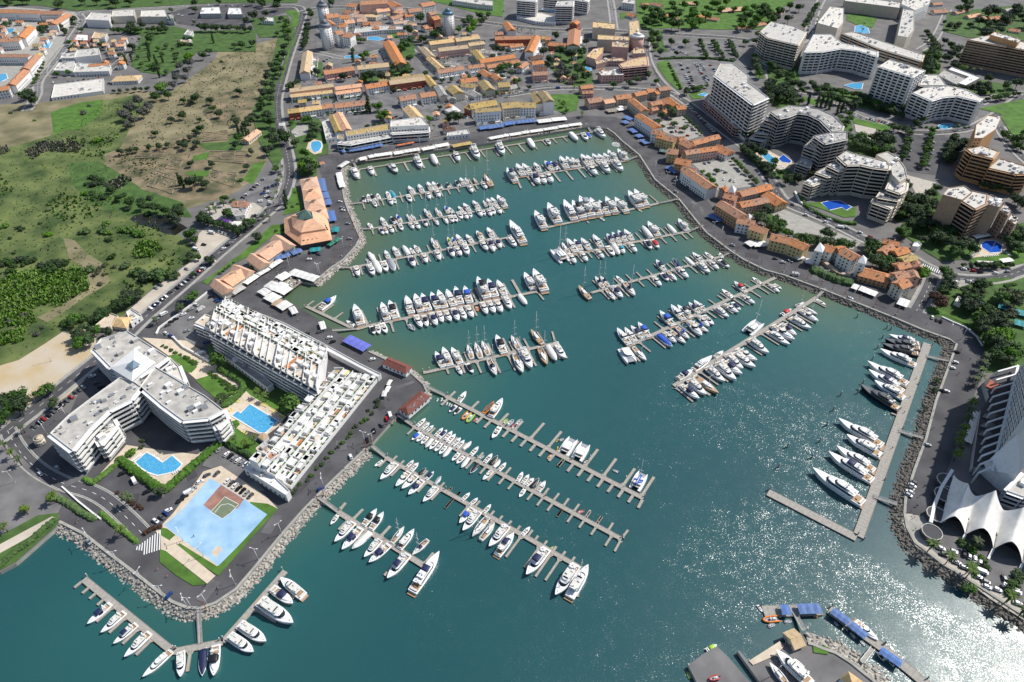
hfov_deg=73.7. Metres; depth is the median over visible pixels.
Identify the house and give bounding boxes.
[12,30,18,36]
[15,20,24,25]
[32,44,41,49]
[39,36,49,43]
[39,47,46,54]
[47,32,54,38]
[49,29,57,35]
[80,40,88,48]
[102,42,109,50]
[107,51,116,58]
[111,38,116,46]
[116,43,125,50]
[116,60,126,69]
[121,36,128,44]
[230,200,251,210]
[298,98,306,106]
[312,100,320,105]
[325,62,332,68]
[354,59,360,64]
[370,54,377,62]
[385,115,391,122]
[387,35,392,40]
[397,32,403,37]
[412,22,416,29]
[412,29,417,35]
[432,111,439,119]
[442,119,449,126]
[559,75,565,81]
[568,76,573,83]
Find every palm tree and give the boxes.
[0,439,7,448]
[0,521,8,531]
[5,447,13,456]
[12,454,23,464]
[18,423,25,432]
[18,504,28,513]
[45,489,57,502]
[113,524,127,536]
[119,490,134,503]
[229,434,237,442]
[240,438,247,447]
[248,433,257,443]
[253,387,261,396]
[261,391,268,400]
[926,537,941,551]
[943,549,959,564]
[952,448,963,460]
[953,435,965,446]
[955,440,965,449]
[957,429,968,438]
[958,422,970,430]
[962,412,974,424]
[964,405,976,414]
[964,559,978,573]
[964,562,980,579]
[966,397,979,405]
[973,375,982,385]
[973,535,984,546]
[975,372,986,383]
[979,366,987,372]
[980,358,989,369]
[983,351,992,363]
[1003,588,1020,603]
[1016,601,1023,618]
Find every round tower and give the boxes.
[32,434,45,446]
[316,0,328,22]
[318,17,333,50]
[442,6,454,35]
[630,32,644,49]
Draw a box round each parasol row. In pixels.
[257,287,271,295]
[263,293,282,302]
[264,281,277,288]
[265,292,276,299]
[270,282,288,294]
[271,299,283,305]
[275,271,292,280]
[275,286,292,296]
[276,300,292,312]
[288,306,298,314]
[310,247,320,253]
[318,321,326,329]
[331,226,338,231]
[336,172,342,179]
[337,161,348,166]
[337,180,345,186]
[374,152,392,156]
[403,148,419,152]
[421,146,435,150]
[435,143,449,147]
[488,135,503,140]
[509,132,521,136]
[529,129,543,132]
[542,126,558,130]
[568,123,581,126]
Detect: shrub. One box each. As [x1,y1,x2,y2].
[0,222,8,228]
[0,260,8,265]
[1,256,11,262]
[4,268,16,272]
[5,259,15,265]
[12,255,23,262]
[19,255,28,261]
[20,259,29,266]
[28,256,35,262]
[32,330,40,335]
[35,261,46,268]
[41,263,58,272]
[43,231,53,235]
[47,258,63,267]
[58,320,67,326]
[61,258,69,266]
[61,313,79,325]
[76,312,88,323]
[78,227,91,233]
[82,264,94,272]
[88,181,98,186]
[92,137,100,142]
[92,175,98,180]
[97,226,108,233]
[102,220,111,226]
[103,229,112,234]
[104,236,113,242]
[106,253,115,258]
[118,226,129,232]
[118,260,130,268]
[123,206,131,210]
[125,448,137,456]
[128,266,143,276]
[131,229,141,234]
[133,230,147,237]
[137,269,149,283]
[143,211,151,215]
[143,267,166,280]
[153,270,172,280]
[165,270,180,279]
[957,537,966,547]
[957,540,970,549]
[961,581,972,590]
[961,581,978,593]
[967,545,977,554]
[971,541,984,548]
[977,554,988,563]
[981,562,991,571]
[1004,580,1021,592]
[1008,577,1022,589]
[1011,566,1023,580]
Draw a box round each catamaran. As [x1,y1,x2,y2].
[550,226,570,264]
[558,436,577,456]
[571,442,589,461]
[617,347,636,364]
[629,463,647,491]
[741,302,763,335]
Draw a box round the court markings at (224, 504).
[211,497,238,518]
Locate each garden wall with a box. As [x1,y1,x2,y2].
[61,486,101,519]
[155,291,207,334]
[174,337,209,362]
[794,191,832,220]
[810,258,850,277]
[941,316,982,345]
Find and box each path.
[0,517,55,552]
[161,535,214,582]
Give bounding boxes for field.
[0,38,277,207]
[0,106,51,145]
[51,100,102,134]
[104,137,208,197]
[139,168,242,199]
[202,88,256,125]
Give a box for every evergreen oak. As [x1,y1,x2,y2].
[0,391,13,406]
[0,400,17,414]
[0,410,11,425]
[5,386,27,400]
[8,394,29,412]
[15,88,27,100]
[17,88,36,106]
[27,96,38,104]
[64,319,76,327]
[67,328,80,339]
[79,325,95,336]
[85,315,95,324]
[92,309,103,320]
[93,306,104,317]
[99,308,110,316]
[101,326,112,335]
[105,185,114,191]
[108,299,117,309]
[115,193,123,200]
[115,297,130,308]
[116,148,124,154]
[119,289,133,299]
[122,196,134,206]
[124,147,132,152]
[126,43,136,51]
[129,290,139,302]
[135,287,144,298]
[136,199,146,208]
[145,33,153,42]
[148,203,159,212]
[149,91,158,100]
[155,142,161,148]
[158,205,169,213]
[162,90,171,97]
[164,213,178,219]
[167,116,174,122]
[171,218,180,226]
[174,206,183,215]
[176,111,186,119]
[181,141,187,149]
[182,226,197,238]
[183,174,198,187]
[185,251,193,259]
[186,159,193,166]
[187,99,193,104]
[188,235,198,243]
[190,92,199,102]
[194,254,201,259]
[195,124,204,130]
[195,210,207,223]
[198,51,206,59]
[199,179,209,187]
[200,215,212,225]
[201,23,208,31]
[203,218,211,224]
[204,255,215,261]
[205,97,214,103]
[208,160,214,165]
[212,24,219,31]
[212,219,222,227]
[213,109,222,116]
[218,220,225,227]
[219,195,229,202]
[224,24,232,31]
[229,225,236,232]
[231,141,239,148]
[232,117,239,123]
[233,132,243,140]
[234,88,241,94]
[235,225,244,234]
[236,40,244,47]
[240,120,248,126]
[242,16,248,24]
[242,163,249,170]
[246,10,257,18]
[248,39,255,46]
[250,232,261,240]
[261,10,269,14]
[271,1,280,11]
[276,128,286,134]
[279,131,290,143]
[285,83,292,87]
[307,10,313,19]
[312,67,320,75]
[339,72,347,78]
[360,71,368,78]
[365,68,377,81]
[376,70,386,78]
[403,25,412,32]
[414,13,423,22]
[418,34,427,41]
[429,29,438,37]
[435,27,442,34]
[446,110,460,118]
[453,113,464,122]
[491,44,501,50]
[539,46,547,55]
[544,61,551,65]
[546,54,554,62]
[551,31,558,37]
[554,45,567,53]
[564,48,576,60]
[571,73,578,82]
[573,63,585,72]
[577,47,586,55]
[581,71,591,79]
[582,38,589,43]
[646,36,655,45]
[649,29,659,36]
[655,35,662,43]
[668,38,674,43]
[682,38,689,45]
[745,141,752,147]
[750,143,762,148]
[753,146,761,154]
[756,147,768,155]
[766,93,773,104]
[770,87,778,95]
[770,157,778,162]
[774,169,784,176]
[777,82,786,88]
[778,95,785,102]
[782,173,792,183]
[793,172,803,179]
[832,94,842,103]
[846,101,858,109]
[855,134,864,142]
[862,137,876,145]
[878,142,889,152]
[890,146,897,152]
[897,208,908,218]
[922,202,931,209]
[925,188,939,195]
[929,224,944,231]
[933,183,943,190]
[939,231,953,241]
[944,226,958,234]
[945,155,954,164]
[946,153,957,162]
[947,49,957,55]
[949,61,960,66]
[949,236,968,249]
[949,245,963,258]
[955,143,964,149]
[957,141,965,147]
[958,138,968,144]
[959,234,974,247]
[967,243,980,253]
[970,83,983,92]
[976,261,987,268]
[978,88,987,95]
[979,181,990,188]
[986,83,992,91]
[992,261,998,268]
[994,183,1003,192]
[1004,186,1013,194]
[1009,193,1020,201]
[1012,195,1023,206]
[1016,197,1023,209]
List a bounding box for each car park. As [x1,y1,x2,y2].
[103,53,126,62]
[115,35,141,50]
[158,293,223,346]
[172,3,294,28]
[202,446,264,490]
[240,164,286,207]
[291,123,307,136]
[313,45,415,67]
[653,40,761,93]
[660,116,703,139]
[683,100,732,139]
[693,159,754,189]
[772,209,860,248]
[803,95,887,124]
[894,126,949,174]
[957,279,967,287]
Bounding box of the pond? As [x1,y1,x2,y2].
[130,213,186,234]
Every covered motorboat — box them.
[352,531,372,548]
[368,252,375,261]
[372,260,381,273]
[387,258,395,271]
[390,190,396,198]
[402,245,410,255]
[425,438,433,447]
[429,154,437,164]
[433,476,440,485]
[443,447,452,457]
[461,441,471,450]
[461,457,469,467]
[470,463,479,473]
[488,455,497,465]
[492,460,500,467]
[516,293,526,304]
[526,138,534,148]
[529,478,538,488]
[545,344,556,361]
[568,132,577,141]
[610,243,619,255]
[642,226,652,238]
[655,333,671,347]
[667,224,676,233]
[673,259,681,267]
[685,257,694,266]
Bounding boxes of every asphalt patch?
[63,473,87,487]
[125,493,139,503]
[155,493,165,499]
[187,469,196,480]
[196,579,219,602]
[260,515,281,534]
[281,262,287,267]
[292,477,314,496]
[335,440,346,449]
[373,397,385,410]
[394,381,414,389]
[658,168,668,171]
[699,207,704,215]
[810,274,819,281]
[876,297,892,308]
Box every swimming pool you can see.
[0,28,14,32]
[0,73,7,81]
[135,452,182,475]
[231,403,278,433]
[310,141,321,151]
[344,55,359,57]
[367,36,384,40]
[762,152,778,162]
[778,154,791,162]
[821,200,851,209]
[843,83,862,89]
[854,25,869,33]
[937,123,955,129]
[981,240,1002,252]
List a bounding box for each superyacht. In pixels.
[142,649,172,676]
[407,551,438,597]
[509,220,527,245]
[563,199,577,222]
[691,355,711,371]
[764,330,789,345]
[813,467,865,508]
[829,451,874,484]
[837,445,876,474]
[838,418,884,451]
[861,384,901,412]
[868,361,908,387]
[869,369,904,394]
[880,348,916,368]
[883,343,918,357]
[885,338,920,352]
[889,334,919,345]
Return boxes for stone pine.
[255,103,263,110]
[258,88,266,96]
[260,82,268,87]
[260,110,271,118]
[261,116,275,126]
[262,72,271,80]
[262,144,274,154]
[264,95,274,103]
[266,87,274,94]
[267,61,274,67]
[267,127,276,132]
[267,132,280,146]
[275,65,284,72]
[278,50,287,57]
[739,144,746,151]
[742,129,753,136]
[751,154,759,159]
[759,208,768,213]
[762,202,774,213]
[765,60,777,69]
[767,77,776,83]
[772,69,783,78]
[776,87,786,95]
[780,88,792,100]
[784,15,792,23]
[786,84,794,97]
[787,2,793,8]
[788,90,797,98]
[788,96,799,104]
[790,79,798,85]
[795,4,804,12]
[796,80,807,87]
[812,82,819,89]
[856,97,862,105]
[862,96,868,103]
[864,238,881,247]
[869,132,876,139]
[870,245,880,252]
[872,102,885,110]
[875,130,891,143]
[875,140,886,152]
[884,134,896,144]
[887,102,897,111]
[897,111,905,118]
[898,104,906,110]
[900,201,915,213]
[905,195,918,202]
[905,219,925,231]
[909,215,926,228]
[912,192,930,203]
[912,203,924,211]
[912,208,925,216]
[913,119,920,125]
[917,235,927,242]
[922,58,936,65]
[922,64,935,74]
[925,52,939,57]
[927,219,942,226]
[928,230,946,243]
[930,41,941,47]
[931,200,938,209]
[936,284,951,295]
[939,280,958,290]
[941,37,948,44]
[942,146,952,151]
[945,142,956,148]
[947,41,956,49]
[949,133,959,140]
[959,285,971,290]
[959,294,969,307]
[961,289,970,295]
[961,298,978,311]
[961,305,971,311]
[966,292,984,301]
[969,296,984,311]
[970,287,985,293]
[971,278,988,287]
[971,310,989,321]
[972,320,989,333]
[974,314,992,326]
[977,322,997,333]
[981,303,995,310]
[981,332,1006,347]
[984,73,994,80]
[984,308,1008,321]
[985,309,1003,325]
[987,347,1005,361]
[996,319,1014,328]
[996,353,1016,365]
[1002,80,1011,89]
[1011,78,1023,88]
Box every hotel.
[707,63,769,140]
[768,105,844,148]
[798,34,878,78]
[810,132,847,171]
[835,151,890,198]
[867,59,925,110]
[875,151,906,190]
[905,85,983,124]
[916,74,946,90]
[959,35,1023,77]
[980,363,1023,491]
[988,32,1020,47]
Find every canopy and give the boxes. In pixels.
[231,221,241,225]
[778,604,791,616]
[795,603,822,614]
[830,608,850,626]
[848,621,867,639]
[878,647,902,669]
[965,411,978,445]
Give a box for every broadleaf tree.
[34,386,46,397]
[41,382,55,392]
[47,397,58,408]
[71,335,84,349]
[75,323,87,330]
[81,332,95,344]
[92,324,100,334]
[151,486,165,495]
[153,81,166,92]
[175,302,184,310]
[183,51,193,60]
[184,290,198,301]
[208,352,226,365]
[242,218,254,228]
[244,115,254,123]
[271,165,279,172]
[278,392,299,414]
[282,28,292,33]
[284,36,291,43]
[294,166,305,172]
[297,160,305,172]
[301,156,317,163]
[302,161,314,174]
[311,161,318,172]
[466,25,475,31]
[469,18,477,25]
[658,111,666,118]
[667,107,676,116]
[708,176,715,182]
[757,212,767,224]
[766,173,773,177]
[766,220,777,229]
[770,223,783,233]
[773,218,785,224]
[778,219,787,226]
[782,228,791,236]
[792,232,805,242]
[798,87,806,94]
[799,232,813,243]
[804,17,811,22]
[807,234,815,244]
[812,234,822,246]
[814,87,821,92]
[819,84,826,91]
[819,227,832,236]
[820,91,827,96]
[821,236,836,245]
[838,237,849,247]
[839,88,847,94]
[845,239,856,248]
[846,115,854,120]
[850,139,862,150]
[854,131,868,137]
[857,92,866,97]
[858,144,871,153]
[862,246,870,254]
[869,253,878,266]
[871,144,879,154]
[871,254,885,267]
[877,255,887,267]
[881,262,894,272]
[887,106,897,115]
[887,255,896,266]
[891,123,899,131]
[896,226,911,239]
[901,145,910,150]
[902,137,913,141]
[903,125,910,132]
[917,265,930,272]
[918,116,927,120]
[918,268,930,279]
[919,154,930,161]
[919,158,929,163]
[920,162,927,166]
[921,145,933,149]
[928,290,940,301]
[932,293,949,307]
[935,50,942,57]
[939,265,954,278]
[943,271,957,282]
[958,65,969,69]
[982,328,1007,345]
[989,327,1007,335]
[991,340,1010,352]
[993,290,1011,302]
[996,93,1003,100]
[999,130,1011,136]
[1001,327,1016,338]
[1001,340,1021,357]
[1003,233,1014,244]
[1003,332,1014,339]
[1003,344,1023,360]
[1009,240,1021,249]
[1011,133,1023,141]
[1011,141,1022,148]
[1011,231,1023,240]
[1016,243,1023,253]
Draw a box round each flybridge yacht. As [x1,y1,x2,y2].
[101,610,126,632]
[113,622,138,643]
[124,630,152,656]
[176,650,185,676]
[226,631,253,652]
[236,620,265,642]
[254,596,292,623]
[280,577,308,601]
[334,520,355,541]
[352,304,364,327]
[364,538,382,556]
[366,261,374,275]
[380,302,390,321]
[380,462,398,479]
[387,552,410,578]
[396,529,413,550]
[413,154,421,168]
[413,294,424,314]
[423,486,438,501]
[437,290,447,310]
[442,347,453,366]
[451,347,463,364]
[456,306,466,319]
[460,240,469,255]
[463,510,481,530]
[469,143,479,159]
[476,276,491,301]
[487,398,502,418]
[489,523,510,546]
[493,532,513,559]
[495,140,504,155]
[497,195,507,208]
[501,294,511,309]
[506,168,518,183]
[506,235,516,247]
[518,346,532,368]
[524,272,536,291]
[526,546,550,574]
[532,268,548,294]
[534,210,547,230]
[547,202,562,225]
[551,342,565,358]
[555,562,580,594]
[566,156,576,168]
[572,157,580,167]
[572,200,587,220]
[579,195,595,219]
[589,197,602,217]
[593,126,605,138]
[598,159,609,173]
[605,196,618,214]
[607,150,616,159]
[611,157,622,171]
[615,197,629,213]
[617,149,628,161]
[628,190,643,209]
[634,189,649,208]
[647,221,661,237]
[678,218,689,231]
[678,305,693,319]
[685,377,706,395]
[695,260,709,273]
[704,365,724,381]
[713,305,728,317]
[713,360,735,380]
[723,352,742,369]
[732,350,755,368]
[746,337,768,353]
[776,649,813,681]
[787,315,810,329]
[847,434,882,459]
[875,380,905,401]
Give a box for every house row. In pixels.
[0,9,15,20]
[0,37,24,50]
[0,53,31,64]
[0,85,12,99]
[6,69,32,93]
[13,9,42,20]
[17,26,38,46]
[19,54,42,76]
[40,10,64,20]
[48,13,73,31]
[287,107,300,121]
[289,83,335,95]
[290,90,334,103]
[299,50,317,80]
[299,105,323,118]
[321,102,333,117]
[322,66,356,82]
[325,13,339,28]
[325,18,336,36]
[328,114,342,136]
[333,29,343,46]
[334,83,363,98]
[334,102,352,115]
[334,112,351,138]
[335,88,362,100]
[339,14,349,22]
[339,23,347,32]
[341,9,354,18]
[342,32,356,47]
[344,19,355,28]
[345,2,359,10]
[350,100,368,114]
[351,9,361,13]
[352,13,365,22]
[356,62,390,77]
[357,18,366,25]
[360,0,387,13]
[363,22,369,26]
[363,81,391,96]
[370,22,381,25]
[376,7,390,17]
[379,40,406,71]
[388,0,402,14]
[388,14,404,23]
[388,76,425,93]
[390,9,405,16]
[390,73,423,79]
[392,20,407,25]
[397,94,418,108]
[398,105,423,118]
[404,13,414,21]
[406,7,421,21]
[416,46,435,62]
[418,1,435,15]
[418,91,437,106]
[420,24,432,32]
[423,56,443,74]
[424,74,436,91]
[426,10,437,23]
[428,15,440,29]
[428,38,454,52]
[433,84,447,103]
[435,65,464,79]
[436,23,442,34]
[437,45,469,59]
[443,61,459,67]
[443,86,455,104]
[446,84,464,101]
[454,35,480,45]
[459,76,477,86]
[460,83,476,93]
[463,104,473,118]
[465,89,482,101]
[466,63,484,74]
[467,41,484,53]
[468,49,484,64]
[469,100,497,118]
[474,69,491,80]
[474,106,501,125]
[476,79,494,97]
[477,54,515,64]
[479,50,496,57]
[485,62,504,72]
[489,73,503,85]
[494,31,503,35]
[494,35,532,46]
[497,81,510,95]
[498,42,517,48]
[499,21,515,35]
[499,100,521,120]
[503,59,520,69]
[507,84,519,94]
[508,43,524,52]
[516,61,529,73]
[519,102,535,118]
[525,35,543,59]
[527,54,542,65]
[530,59,544,71]
[530,91,542,112]
[531,70,547,83]
[533,65,546,71]
[537,90,554,115]
[545,36,550,46]
[547,41,566,53]
[567,28,583,52]
[569,19,582,29]
[578,83,593,94]
[581,90,593,97]
[584,96,602,109]
[602,97,615,108]
[613,93,631,105]
[625,12,636,19]
[627,97,648,116]
[631,90,647,101]
[634,113,662,136]
[646,87,654,98]
[647,100,662,109]
[649,106,658,114]
[650,2,663,7]
[650,129,664,142]
[651,90,659,99]
[655,133,664,147]
[656,85,670,98]
[661,99,669,109]
[661,108,669,116]
[662,134,677,148]
[663,97,678,107]
[666,148,678,162]
[673,104,686,116]
[673,157,691,173]
[676,136,686,146]
[678,140,696,153]
[679,166,697,180]
[680,1,697,5]
[680,168,716,199]
[681,148,700,161]
[689,138,706,147]
[700,146,718,160]
[704,134,721,146]
[706,16,719,21]
[714,200,747,228]
[716,144,735,160]
[717,185,728,199]
[720,7,741,12]
[722,192,737,206]
[734,217,755,234]
[735,188,757,201]
[735,200,754,213]
[736,25,751,30]
[747,224,768,240]
[752,196,770,212]
[753,184,773,197]
[754,22,766,27]
[761,191,787,211]
[767,233,790,253]
[785,239,809,260]
[821,243,835,262]
[832,246,845,262]
[834,248,861,272]
[856,267,889,288]
[876,243,896,256]
[881,238,899,247]
[887,270,910,287]
[887,278,912,300]
[888,261,912,273]
[889,246,910,257]
[897,253,918,262]
[907,269,920,287]
[911,260,922,269]
[929,1,943,6]
[929,9,948,14]
[950,8,969,15]
[963,13,981,19]
[987,16,1000,19]
[1001,8,1012,12]
[1008,27,1020,33]
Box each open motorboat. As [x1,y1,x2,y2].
[331,514,338,524]
[346,320,355,326]
[366,194,371,202]
[369,325,375,334]
[375,323,380,334]
[375,460,383,466]
[379,321,387,333]
[380,259,388,271]
[390,217,397,224]
[405,193,411,202]
[405,460,413,467]
[410,463,417,471]
[412,431,421,439]
[414,245,421,253]
[416,418,425,426]
[417,434,424,441]
[421,422,429,429]
[421,436,428,443]
[425,471,433,479]
[429,439,438,449]
[434,428,442,436]
[435,442,442,451]
[438,430,446,438]
[439,445,447,453]
[444,431,451,440]
[446,434,455,443]
[448,214,453,222]
[449,404,457,411]
[451,437,460,446]
[452,452,460,460]
[454,407,461,414]
[456,210,462,219]
[456,440,464,448]
[456,455,465,463]
[461,492,469,500]
[465,362,473,373]
[469,446,478,455]
[469,498,477,505]
[482,504,490,512]
[483,454,491,462]
[489,206,495,214]
[492,425,501,438]
[497,462,505,470]
[516,472,522,481]
[519,488,525,496]
[520,474,528,483]
[521,527,529,535]
[525,478,533,485]
[551,161,560,170]
[580,131,587,140]
[605,244,614,256]
[643,239,651,249]
[649,238,658,248]
[659,272,668,280]
[702,313,713,325]
[705,252,714,259]
[705,644,716,651]
[717,258,729,267]
[722,289,734,298]
[730,301,740,310]
[752,277,762,284]
[780,309,790,315]
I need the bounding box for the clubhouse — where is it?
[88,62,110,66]
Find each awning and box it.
[233,285,246,296]
[243,274,259,284]
[256,268,271,276]
[269,259,283,270]
[274,252,291,259]
[289,248,303,255]
[289,269,320,281]
[318,178,326,191]
[322,191,329,198]
[324,199,331,204]
[327,210,336,221]
[349,147,363,151]
[363,145,374,148]
[451,141,472,147]
[478,124,491,131]
[488,123,504,128]
[502,120,516,125]
[515,118,536,123]
[536,118,551,123]
[551,117,566,120]
[605,108,617,112]
[629,128,638,133]
[639,139,649,143]
[665,166,679,172]
[706,213,722,221]
[744,240,754,247]
[753,241,767,248]
[851,284,859,289]
[857,286,877,297]
[896,297,909,309]
[971,233,991,238]
[998,257,1013,263]
[998,303,1014,309]
[1013,319,1023,326]
[1015,308,1023,315]
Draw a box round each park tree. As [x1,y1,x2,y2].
[221,208,231,216]
[290,138,299,146]
[298,148,310,155]
[303,115,312,120]
[307,120,317,127]
[307,130,315,138]
[309,126,321,135]
[327,0,334,6]
[363,50,369,56]
[371,101,383,109]
[375,114,384,121]
[377,109,388,119]
[397,42,405,49]
[400,39,409,45]
[405,55,412,62]
[406,35,415,42]
[496,63,505,71]
[504,62,511,68]
[507,69,514,74]
[513,78,521,84]
[610,81,617,86]
[625,79,632,86]
[634,75,641,80]
[682,87,690,93]
[751,57,759,63]
[752,63,761,72]
[755,69,764,77]
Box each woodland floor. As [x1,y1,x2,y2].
[0,0,297,10]
[250,15,295,164]
[900,186,977,260]
[923,43,939,73]
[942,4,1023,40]
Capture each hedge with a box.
[0,517,56,567]
[46,494,97,521]
[81,461,118,485]
[99,511,138,543]
[115,420,239,492]
[216,366,246,407]
[222,441,252,458]
[658,56,734,61]
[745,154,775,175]
[798,192,856,224]
[809,265,853,285]
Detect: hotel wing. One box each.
[586,47,603,66]
[592,21,615,38]
[595,57,625,68]
[597,34,628,51]
[597,69,623,82]
[611,41,628,60]
[618,56,648,79]
[628,20,640,48]
[632,47,645,58]
[998,472,1023,509]
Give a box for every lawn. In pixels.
[160,549,205,585]
[161,528,174,539]
[168,354,196,372]
[178,502,276,575]
[180,361,195,372]
[185,170,209,176]
[193,152,209,160]
[196,375,238,400]
[199,131,244,150]
[203,224,284,283]
[228,429,258,453]
[244,161,264,183]
[247,389,286,414]
[280,37,296,82]
[283,187,303,214]
[284,10,298,27]
[431,0,503,16]
[552,94,579,112]
[620,12,626,18]
[657,60,682,89]
[689,91,707,98]
[802,96,818,104]
[807,202,855,216]
[813,645,827,653]
[846,14,876,27]
[853,118,889,131]
[926,307,973,326]
[968,248,1023,267]
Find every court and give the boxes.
[155,466,277,565]
[165,479,266,565]
[204,485,243,510]
[211,545,222,556]
[212,497,237,517]
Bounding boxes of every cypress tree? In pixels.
[175,172,181,185]
[179,175,184,187]
[282,190,287,201]
[282,196,287,208]
[351,49,354,61]
[365,95,370,112]
[807,92,811,104]
[815,94,820,106]
[819,95,824,107]
[824,95,829,107]
[828,97,833,109]
[835,102,841,114]
[839,100,845,112]
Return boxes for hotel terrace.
[748,132,767,148]
[754,129,769,146]
[759,120,769,132]
[763,113,775,146]
[793,157,812,177]
[799,176,824,199]
[801,141,816,168]
[814,167,834,196]
[825,162,843,195]
[866,199,894,224]
[875,190,901,220]
[884,181,908,215]
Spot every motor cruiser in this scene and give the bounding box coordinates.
[87,602,112,623]
[209,644,220,675]
[269,585,292,603]
[318,295,335,311]
[342,526,363,549]
[350,167,358,179]
[353,265,359,276]
[361,508,376,526]
[367,166,373,175]
[368,511,383,530]
[369,543,391,562]
[380,217,387,226]
[384,250,390,258]
[387,197,392,204]
[387,225,393,232]
[388,300,399,320]
[392,246,400,257]
[396,471,411,486]
[402,474,418,488]
[404,296,414,315]
[407,255,415,266]
[408,186,415,195]
[408,222,413,229]
[408,479,424,494]
[413,221,419,229]
[413,314,422,327]
[418,184,424,194]
[420,293,431,313]
[421,219,427,226]
[421,253,427,263]
[421,315,428,326]
[425,191,430,199]
[427,181,433,191]
[428,312,437,325]
[430,292,441,310]
[433,249,440,260]
[434,189,440,197]
[435,351,445,368]
[436,311,443,322]
[442,310,451,321]
[445,289,457,307]
[447,247,454,257]
[450,307,459,320]
[453,151,459,161]
[453,246,461,256]
[453,286,463,306]
[455,366,461,374]
[456,234,462,244]
[456,391,465,402]
[459,177,465,185]
[459,507,474,523]
[461,211,468,219]
[463,203,471,211]
[463,286,473,304]
[464,305,473,317]
[466,185,473,192]
[466,234,473,243]
[472,200,480,208]
[474,208,482,216]
[476,231,484,239]
[478,240,487,250]
[479,301,487,314]
[480,181,486,189]
[483,470,492,479]
[486,198,493,206]
[486,208,491,216]
[486,238,493,249]
[486,300,495,313]
[487,227,495,238]
[487,279,498,299]
[491,197,498,206]
[493,238,501,248]
[493,299,502,312]
[495,206,501,214]
[495,334,507,355]
[496,280,507,295]
[516,163,525,177]
[522,163,531,176]
[530,172,539,184]
[534,162,541,172]
[536,481,545,491]
[539,173,546,184]
[543,171,553,183]
[544,161,554,171]
[559,156,569,170]
[567,239,578,253]
[567,253,575,263]
[574,239,583,251]
[578,251,587,261]
[581,154,591,165]
[581,238,592,251]
[585,164,596,175]
[586,155,594,165]
[592,153,600,164]
[593,234,604,248]
[594,249,603,258]
[598,200,610,215]
[603,153,610,162]
[606,233,615,243]
[609,285,622,298]
[612,232,621,243]
[617,244,624,253]
[617,328,632,346]
[618,230,628,242]
[624,229,634,241]
[625,327,637,342]
[627,242,636,252]
[631,325,644,338]
[638,322,651,339]
[650,276,661,286]
[656,259,666,270]
[660,311,676,327]
[661,331,676,342]
[671,304,686,321]
[675,266,688,278]
[675,369,692,380]
[677,383,698,399]
[686,320,701,336]
[689,302,700,313]
[692,252,704,261]
[694,300,706,312]
[696,315,708,326]
[707,260,718,269]
[712,351,722,358]
[717,359,741,374]
[723,303,738,312]
[734,281,747,293]
[734,347,756,361]
[740,294,754,304]
[767,284,779,292]
[768,324,794,340]
[778,322,796,335]
[798,309,818,321]
[853,618,877,639]
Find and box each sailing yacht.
[390,519,403,543]
[396,201,402,222]
[406,205,412,221]
[412,533,429,554]
[424,196,431,217]
[431,223,438,249]
[433,209,438,225]
[435,195,442,217]
[443,206,448,224]
[444,194,449,214]
[447,228,452,246]
[451,226,457,245]
[466,330,473,360]
[472,508,489,536]
[474,326,482,359]
[479,513,494,541]
[481,329,490,355]
[483,197,487,207]
[484,153,493,188]
[486,344,496,375]
[511,320,520,350]
[512,338,523,372]
[531,311,543,345]
[537,336,547,364]
[562,230,570,253]
[578,266,591,300]
[595,261,604,288]
[600,262,609,286]
[605,278,614,300]
[622,267,634,295]
[631,332,645,360]
[666,258,676,280]
[669,317,685,343]
[675,313,689,338]
[692,357,718,393]
[694,309,708,332]
[769,658,788,681]
[794,292,804,307]
[802,299,816,314]
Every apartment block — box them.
[47,377,150,472]
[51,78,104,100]
[54,61,74,74]
[61,52,75,62]
[73,62,111,76]
[74,34,89,44]
[74,48,101,62]
[85,12,111,27]
[90,331,173,381]
[92,31,108,42]
[93,418,125,459]
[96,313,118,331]
[111,9,136,23]
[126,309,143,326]
[139,366,230,442]
[140,9,168,23]
[163,357,189,385]
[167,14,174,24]
[180,39,192,45]
[184,29,193,39]
[194,314,211,340]
[200,7,221,17]
[212,410,234,442]
[225,353,273,392]
[228,7,242,18]
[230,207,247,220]
[235,303,381,381]
[244,462,291,501]
[256,442,280,460]
[261,17,274,24]
[322,119,336,142]
[337,131,392,151]
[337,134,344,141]
[345,123,389,140]
[354,25,404,35]
[364,13,382,20]
[390,117,428,131]
[390,127,430,142]
[452,0,492,10]
[516,0,537,16]
[517,12,555,25]
[543,0,589,14]
[555,0,574,23]
[621,0,634,10]
[754,21,806,69]
[815,6,843,37]
[839,31,924,68]
[842,0,900,18]
[894,9,913,47]
[897,0,930,21]
[928,185,972,228]
[939,69,964,85]
[948,67,980,85]
[951,191,989,239]
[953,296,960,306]
[954,145,999,184]
[960,115,1001,161]
[970,194,1003,237]
[979,158,1023,193]
[988,203,1010,239]
[998,214,1018,242]
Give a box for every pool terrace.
[225,393,284,434]
[306,139,322,153]
[756,151,792,170]
[971,238,1006,257]
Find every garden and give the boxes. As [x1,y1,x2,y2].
[120,26,255,74]
[205,203,261,224]
[289,117,327,175]
[313,62,321,77]
[363,72,411,82]
[397,42,414,57]
[425,14,444,40]
[550,52,593,85]
[648,30,669,51]
[750,148,794,181]
[752,53,764,77]
[758,212,785,232]
[768,66,800,107]
[783,65,799,84]
[822,86,848,100]
[840,118,851,131]
[844,91,898,115]
[848,138,894,157]
[865,242,880,264]
[893,201,909,222]
[928,278,1023,371]
[967,80,1012,93]
[1003,223,1023,247]
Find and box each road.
[0,5,305,440]
[0,428,148,537]
[23,5,189,110]
[47,53,127,77]
[299,6,755,42]
[301,45,419,53]
[507,87,683,99]
[608,0,616,28]
[644,36,1023,280]
[766,70,1023,133]
[805,0,823,40]
[910,272,940,312]
[917,9,950,50]
[982,92,1023,104]
[997,126,1023,160]

